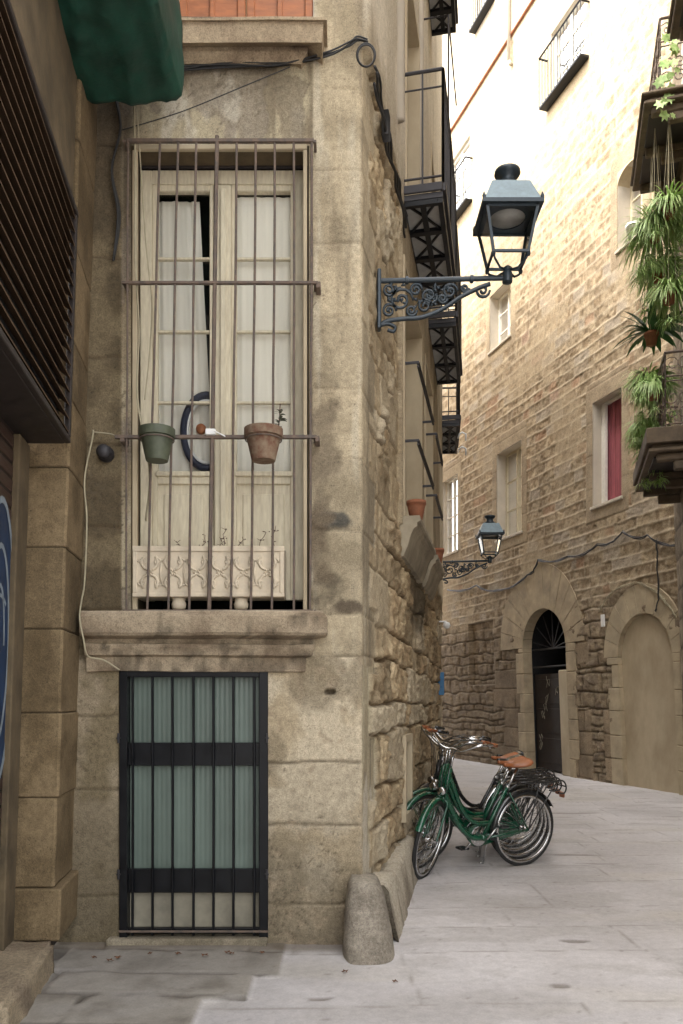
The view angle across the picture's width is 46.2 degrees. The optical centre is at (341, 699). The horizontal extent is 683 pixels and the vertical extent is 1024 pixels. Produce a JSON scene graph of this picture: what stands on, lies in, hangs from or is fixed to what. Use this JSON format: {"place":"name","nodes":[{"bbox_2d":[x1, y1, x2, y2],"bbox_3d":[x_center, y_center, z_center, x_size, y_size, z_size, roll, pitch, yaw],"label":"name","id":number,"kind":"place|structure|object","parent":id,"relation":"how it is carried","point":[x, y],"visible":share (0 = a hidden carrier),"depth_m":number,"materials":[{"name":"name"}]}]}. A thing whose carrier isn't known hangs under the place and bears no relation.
{"place":"outdoors","nodes":[
{"label":"outdoors","id":0,"kind":"place"},
{"bbox_2d":[20,756,682,1023],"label":"street ground","id":1,"kind":"structure","parent":0,"point":[579,920],"depth_m":4.64,"materials":[{"name":"grey stone"}]},
{"bbox_2d":[0,0,96,1023],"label":"house","id":2,"kind":"structure","parent":1,"relation":"on","point":[48,127],"depth_m":4.29,"materials":[{"name":"stone"}]},
{"bbox_2d":[0,416,14,847],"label":"shutter door","id":3,"kind":"structure","parent":2,"relation":"in","point":[6,434],"depth_m":4.12,"materials":[{"name":"blue metal"}]},
{"bbox_2d":[58,0,183,105],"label":"tarp awning","id":4,"kind":"object","parent":2,"relation":"attached to","point":[129,52],"visible":0.98,"depth_m":4.23,"materials":[{"name":"green fabric"}]},
{"bbox_2d":[57,0,462,945],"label":"corner house","id":5,"kind":"structure","parent":1,"relation":"on","point":[257,774],"depth_m":4.92,"materials":[{"name":"stone"}]},
{"bbox_2d":[79,430,119,669],"bbox_3d":[-1.458,-0.906,4.764,0.239,1.457,0.183,0,0,0],"label":"corner cable","id":6,"kind":"object","parent":5,"relation":"attached to","point":[87,655],"visible":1,"depth_m":4.83,"materials":[{"name":"rubber"}]},
{"bbox_2d":[96,444,114,462],"bbox_3d":[-1.434,-1.497,4.845,0.100,0.100,0.120,0,0,0],"label":"alarm bell","id":7,"kind":"object","parent":5,"relation":"attached to","point":[105,453],"visible":1,"depth_m":4.80,"materials":[{"name":"metal"}]},
{"bbox_2d":[111,101,121,260],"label":"corner wires","id":8,"kind":"object","parent":5,"relation":"attached to","point":[118,219],"visible":0.74,"depth_m":4.84,"materials":[{"name":"black rubber"}]},
{"bbox_2d":[133,106,149,520],"bbox_3d":[-1.207,-2.347,4.838,0.108,2.534,0.015,0,0,0],"label":"hanging cord","id":9,"kind":"object","parent":5,"relation":"hanging from","point":[135,212],"visible":0.89,"depth_m":4.83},
{"bbox_2d":[136,110,151,399],"bbox_3d":[-1.193,-2.692,4.840,0.097,1.755,0.007,0,0,0],"label":"slack cord","id":10,"kind":"object","parent":5,"relation":"attached to","point":[146,256],"visible":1,"depth_m":4.84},
{"bbox_2d":[138,423,174,463],"bbox_3d":[-1.086,-1.501,4.710,0.212,0.188,0.212,0,0,0],"label":"flower pot","id":11,"kind":"object","parent":5,"relation":"attached to","point":[157,440],"visible":1,"depth_m":4.64,"materials":[{"name":"green ceramic"}]},
{"bbox_2d":[116,671,268,937],"bbox_3d":[-0.904,0.629,5.126,1.010,1.749,0.517,0,0,0],"label":"barred window","id":12,"kind":"structure","parent":5,"relation":"in","point":[193,746],"depth_m":4.95,"materials":[{"name":"black paint"}]},
{"bbox_2d":[180,391,209,470],"bbox_3d":[-0.869,-1.725,5.145,0.336,0.514,0.044,0,0,0],"label":"hoop","id":13,"kind":"object","parent":5,"relation":"attached to","point":[199,464],"visible":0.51,"depth_m":5.13,"materials":[{"name":"black plastic"}]},
{"bbox_2d":[122,66,289,129],"bbox_3d":[-0.824,-3.654,4.860,1.021,0.388,0.006,0,0,0],"label":"thin wire","id":14,"kind":"object","parent":5,"relation":"attached to","point":[208,100],"visible":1,"depth_m":4.86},
{"bbox_2d":[132,546,285,608],"bbox_3d":[-0.807,-0.743,4.949,0.922,0.382,0.212,0,0,0],"label":"planter box","id":15,"kind":"object","parent":5,"relation":"on","point":[220,590],"visible":0.95,"depth_m":4.86,"materials":[{"name":"stone"}]},
{"bbox_2d":[174,526,278,545],"bbox_3d":[-0.712,-0.990,4.935,0.650,0.173,0.029,0,0,1],"label":"dry plant","id":16,"kind":"object","parent":15,"relation":"in","point":[226,538],"visible":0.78,"depth_m":4.93,"materials":[{"name":"brown plant"}]},
{"bbox_2d":[205,429,224,436],"bbox_3d":[-0.754,-1.598,4.793,0.122,0.052,0.034,0,0,0],"label":"clip","id":17,"kind":"object","parent":5,"relation":"attached to","point":[210,431],"visible":1,"depth_m":4.78,"materials":[{"name":"white plastic"}]},
{"bbox_2d":[140,170,307,608],"bbox_3d":[-0.757,-2.041,5.505,1.165,2.990,0.930,0,0,0],"label":"window","id":18,"kind":"structure","parent":5,"relation":"in","point":[283,391],"depth_m":5.10,"materials":[{"name":"beige paint"}]},
{"bbox_2d":[244,404,286,463],"bbox_3d":[-0.459,-1.575,4.710,0.228,0.336,0.228,0,0,-45],"label":"flower pot","id":19,"kind":"object","parent":5,"relation":"attached to","point":[263,440],"visible":1,"depth_m":4.64,"materials":[{"name":"ceramic"}]},
{"bbox_2d":[184,35,367,70],"bbox_3d":[-0.502,-3.914,4.862,1.330,0.240,0.030,0,0,0],"label":"cable bundle","id":20,"kind":"object","parent":5,"relation":"attached to","point":[222,65],"visible":0.87,"depth_m":4.85,"materials":[{"name":"black rubber"}]},
{"bbox_2d":[356,42,375,67],"bbox_3d":[0.147,-3.867,4.795,0.122,0.158,0.020,0,0,0],"label":"cable coil","id":21,"kind":"object","parent":5,"relation":"attached to","point":[360,47],"visible":1,"depth_m":4.79,"materials":[{"name":"grey rubber"}]},
{"bbox_2d":[373,65,407,237],"bbox_3d":[0.367,-3.829,5.687,0.051,0.217,1.542,0,0,12],"label":"side cable","id":22,"kind":"object","parent":5,"relation":"attached to","point":[386,135],"visible":1,"depth_m":5.34,"materials":[{"name":"black rubber"}]},
{"bbox_2d":[406,499,425,519],"bbox_3d":[0.618,-1.562,6.611,0.164,0.160,0.162,0,0,0],"label":"flower pot","id":23,"kind":"object","parent":5,"relation":"on","point":[415,506],"visible":0.93,"depth_m":6.55,"materials":[{"name":"ceramic"}]},
{"bbox_2d":[435,548,443,562],"bbox_3d":[1.037,-1.562,8.706,0.164,0.160,0.162,0,0,0],"label":"flower pot","id":24,"kind":"object","parent":5,"relation":"on","point":[439,552],"visible":0.47,"depth_m":8.64,"materials":[{"name":"ceramic"}]},
{"bbox_2d":[438,672,443,694],"bbox_3d":[1.402,-0.231,11.290,0.090,0.322,0.051,0,0,9],"label":"blue sign","id":25,"kind":"object","parent":5,"relation":"attached to","point":[441,684],"visible":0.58,"depth_m":11.26,"materials":[{"name":"metal"}]},
{"bbox_2d":[439,621,449,628],"bbox_3d":[1.374,-1.013,10.795,0.192,0.110,0.101,0,0,0],"label":"globe light","id":26,"kind":"object","parent":5,"relation":"attached to","point":[446,624],"visible":0.94,"depth_m":10.76,"materials":[{"name":"white plastic"}]},
{"bbox_2d":[377,163,544,332],"bbox_3d":[0.781,-3.022,5.394,1.081,1.096,0.402,0,0,0],"label":"wall lamp","id":27,"kind":"object","parent":5,"relation":"attached to","point":[511,205],"visible":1,"depth_m":5.38,"materials":[{"name":"metal"}]},
{"bbox_2d":[457,432,466,454],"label":"white hooks","id":28,"kind":"object","parent":5,"relation":"attached to","point":[462,446],"visible":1,"depth_m":12.17,"materials":[{"name":"plastic"}]},
{"bbox_2d":[443,515,504,583],"bbox_3d":[2.080,-2.412,12.838,1.003,1.096,0.402,0,0,0],"label":"wall lamp","id":29,"kind":"object","parent":5,"relation":"attached to","point":[490,528],"visible":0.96,"depth_m":12.82,"materials":[{"name":"metal"}]},
{"bbox_2d":[342,872,394,964],"bbox_3d":[0.161,1.300,4.777,0.312,0.464,0.544,0,0,0],"label":"guard stone","id":30,"kind":"object","parent":1,"relation":"on","point":[367,937],"visible":0.98,"depth_m":4.62,"materials":[{"name":"stone"}]},
{"bbox_2d":[411,729,556,862],"bbox_3d":[1.276,0.900,7.579,1.850,1.214,0.642,0,4,-26],"label":"bicycle","id":31,"kind":"object","parent":1,"relation":"on","point":[479,812],"visible":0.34,"depth_m":7.65,"materials":[{"name":"green metal"}]},
{"bbox_2d":[415,725,552,854],"bbox_3d":[1.296,0.886,7.962,1.782,1.242,0.636,0,4,-20],"label":"bicycle","id":32,"kind":"object","parent":1,"relation":"on","point":[486,797],"visible":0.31,"depth_m":7.97,"materials":[{"name":"green metal"}]},
{"bbox_2d":[407,728,561,867],"bbox_3d":[1.228,0.891,7.373,1.816,1.230,0.631,0,4,-23],"label":"bicycle","id":33,"kind":"object","parent":1,"relation":"on","point":[416,800],"visible":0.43,"depth_m":7.38,"materials":[{"name":"green metal"}]},
{"bbox_2d":[418,726,554,850],"bbox_3d":[1.385,0.894,8.208,1.827,1.225,0.639,0,4,-23],"label":"bicycle","id":34,"kind":"object","parent":1,"relation":"on","point":[466,801],"visible":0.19,"depth_m":8.14,"materials":[{"name":"green metal"}]},
{"bbox_2d":[412,728,566,879],"bbox_3d":[1.249,0.885,7.062,1.770,1.245,0.653,0,4,-27],"label":"bicycle","id":35,"kind":"object","parent":1,"relation":"on","point":[486,832],"visible":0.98,"depth_m":7.08,"materials":[{"name":"green metal"}]},
{"bbox_2d":[440,0,682,794],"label":"rubble house","id":36,"kind":"structure","parent":1,"relation":"on","point":[541,667],"depth_m":16.02,"materials":[{"name":"stone"}]},
{"bbox_2d":[447,476,457,552],"bbox_3d":[3.237,-4.804,20.968,0.881,2.053,1.131,0,0,0],"label":"window","id":37,"kind":"structure","parent":36,"relation":"in","point":[452,486],"depth_m":21.02,"materials":[{"name":"white paint"}]},
{"bbox_2d":[454,140,469,206],"bbox_3d":[3.364,-13.126,20.422,0.953,1.749,1.364,0,0,0],"label":"window","id":38,"kind":"structure","parent":36,"relation":"in","point":[466,151],"depth_m":20.25,"materials":[{"name":"white paint"}]},
{"bbox_2d":[499,287,510,342],"bbox_3d":[4.144,-8.782,18.447,0.902,1.402,1.199,0,0,0],"label":"window","id":39,"kind":"structure","parent":36,"relation":"in","point":[505,300],"depth_m":18.56,"materials":[{"name":"white paint"}]},
{"bbox_2d":[506,447,521,535],"bbox_3d":[4.265,-4.659,18.056,0.943,2.089,1.331,0,0,0],"label":"window","id":40,"kind":"structure","parent":36,"relation":"in","point":[513,459],"depth_m":18.21,"materials":[{"name":"beige paint"}]},
{"bbox_2d":[535,673,561,771],"bbox_3d":[4.413,0.465,16.630,0.079,2.030,1.463,0,0,-17],"label":"door","id":41,"kind":"structure","parent":36,"relation":"in","point":[548,724],"depth_m":16.77,"materials":[{"name":"brown wood"}]},
{"bbox_2d":[448,530,674,591],"bbox_3d":[4.051,-2.694,16.752,0.052,0.552,8.700,0,0,-17],"label":"cable bundle","id":42,"kind":"object","parent":36,"relation":"attached to","point":[594,547],"visible":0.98,"depth_m":15.30,"materials":[{"name":"metal"}]},
{"bbox_2d":[555,1,584,85],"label":"window","id":43,"kind":"structure","parent":36,"relation":"in","point":[567,25],"depth_m":15.82,"materials":[{"name":"white paint"}]},
{"bbox_2d":[600,614,604,626],"bbox_3d":[4.748,-1.440,14.535,0.040,0.222,0.095,0,0,-17],"label":"meter box","id":44,"kind":"object","parent":36,"relation":"attached to","point":[603,620],"visible":1,"depth_m":14.51,"materials":[{"name":"white plastic"}]},
{"bbox_2d":[602,394,621,502],"bbox_3d":[5.285,-4.549,14.631,0.863,2.035,1.072,0,0,0],"label":"window","id":45,"kind":"structure","parent":36,"relation":"in","point":[611,410],"depth_m":14.79,"materials":[{"name":"red paint"}]},
{"bbox_2d":[630,186,641,220],"bbox_3d":[5.545,-8.626,14.028,0.809,1.457,0.900,0,0,0],"label":"window","id":46,"kind":"structure","parent":36,"relation":"in","point":[635,196],"depth_m":14.15,"materials":[{"name":"beige paint"}]},
{"bbox_2d":[599,581,676,617],"bbox_3d":[5.012,-1.664,13.669,0.048,0.728,2.042,0,0,-17],"label":"arch cable","id":47,"kind":"object","parent":36,"relation":"attached to","point":[644,585],"visible":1,"depth_m":13.53,"materials":[{"name":"grey rubber"}]},
{"bbox_2d":[654,538,659,611],"bbox_3d":[5.174,-2.051,13.121,0.049,1.205,0.107,0,0,-19],"label":"wall cable","id":48,"kind":"object","parent":36,"relation":"attached to","point":[655,610],"depth_m":13.10,"materials":[{"name":"black rubber"}]},
{"bbox_2d":[630,0,682,701],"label":"balcony house","id":49,"kind":"structure","parent":1,"relation":"on","point":[661,448],"depth_m":10.85,"materials":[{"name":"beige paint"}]},
{"bbox_2d":[619,416,674,491],"bbox_3d":[4.234,-3.369,11.053,0.796,1.014,0.809,0,0,-18],"label":"trailing plant","id":50,"kind":"object","parent":49,"relation":"hanging from","point":[638,434],"visible":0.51,"depth_m":10.94,"materials":[{"name":"green plant"}]},
{"bbox_2d":[612,156,682,356],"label":"broad leaf plant","id":51,"kind":"object","parent":49,"relation":"hanging from","point":[650,338],"visible":0.86,"depth_m":11.05,"materials":[{"name":"plant"}]},
{"bbox_2d":[614,131,682,288],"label":"spider plant","id":52,"kind":"object","parent":49,"relation":"hanging from","point":[641,230],"visible":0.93,"depth_m":10.60,"materials":[{"name":"green plant"}]},
{"bbox_2d":[616,361,680,464],"bbox_3d":[4.272,-3.952,11.158,0.896,1.309,0.879,0,0,0],"label":"trailing plant","id":53,"kind":"object","parent":49,"relation":"on","point":[644,374],"visible":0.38,"depth_m":11.07,"materials":[{"name":"green plant"}]},
{"bbox_2d":[622,145,682,327],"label":"spider plant","id":54,"kind":"object","parent":49,"relation":"hanging from","point":[652,280],"visible":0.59,"depth_m":10.91,"materials":[{"name":"green plant"}]},
{"bbox_2d":[628,375,682,444],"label":"trailing plant","id":55,"kind":"object","parent":49,"relation":"on","point":[649,391],"visible":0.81,"depth_m":10.49,"materials":[{"name":"green plant"}]},
{"bbox_2d":[631,125,682,250],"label":"spider plant","id":56,"kind":"object","parent":49,"relation":"hanging from","point":[670,202],"visible":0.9,"depth_m":10.24,"materials":[{"name":"green plant"}]},
{"bbox_2d":[639,125,682,335],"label":"spider plant","id":57,"kind":"object","parent":49,"relation":"hanging from","point":[669,293],"visible":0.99,"depth_m":10.41,"materials":[{"name":"green plant"}]},
{"bbox_2d":[653,19,680,120],"bbox_3d":[4.142,-8.040,10.157,0.394,1.360,0.119,0,0,0],"label":"ivy vine","id":58,"kind":"object","parent":49,"relation":"attached to","point":[661,80],"visible":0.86,"depth_m":10.15,"materials":[{"name":"green plant"}]},
{"bbox_2d":[625,221,635,238],"bbox_3d":[5.027,-8.068,13.773,0.260,0.220,0.256,0,0,0],"label":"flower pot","id":59,"kind":"object","parent":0,"point":[626,228],"visible":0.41,"depth_m":13.72,"materials":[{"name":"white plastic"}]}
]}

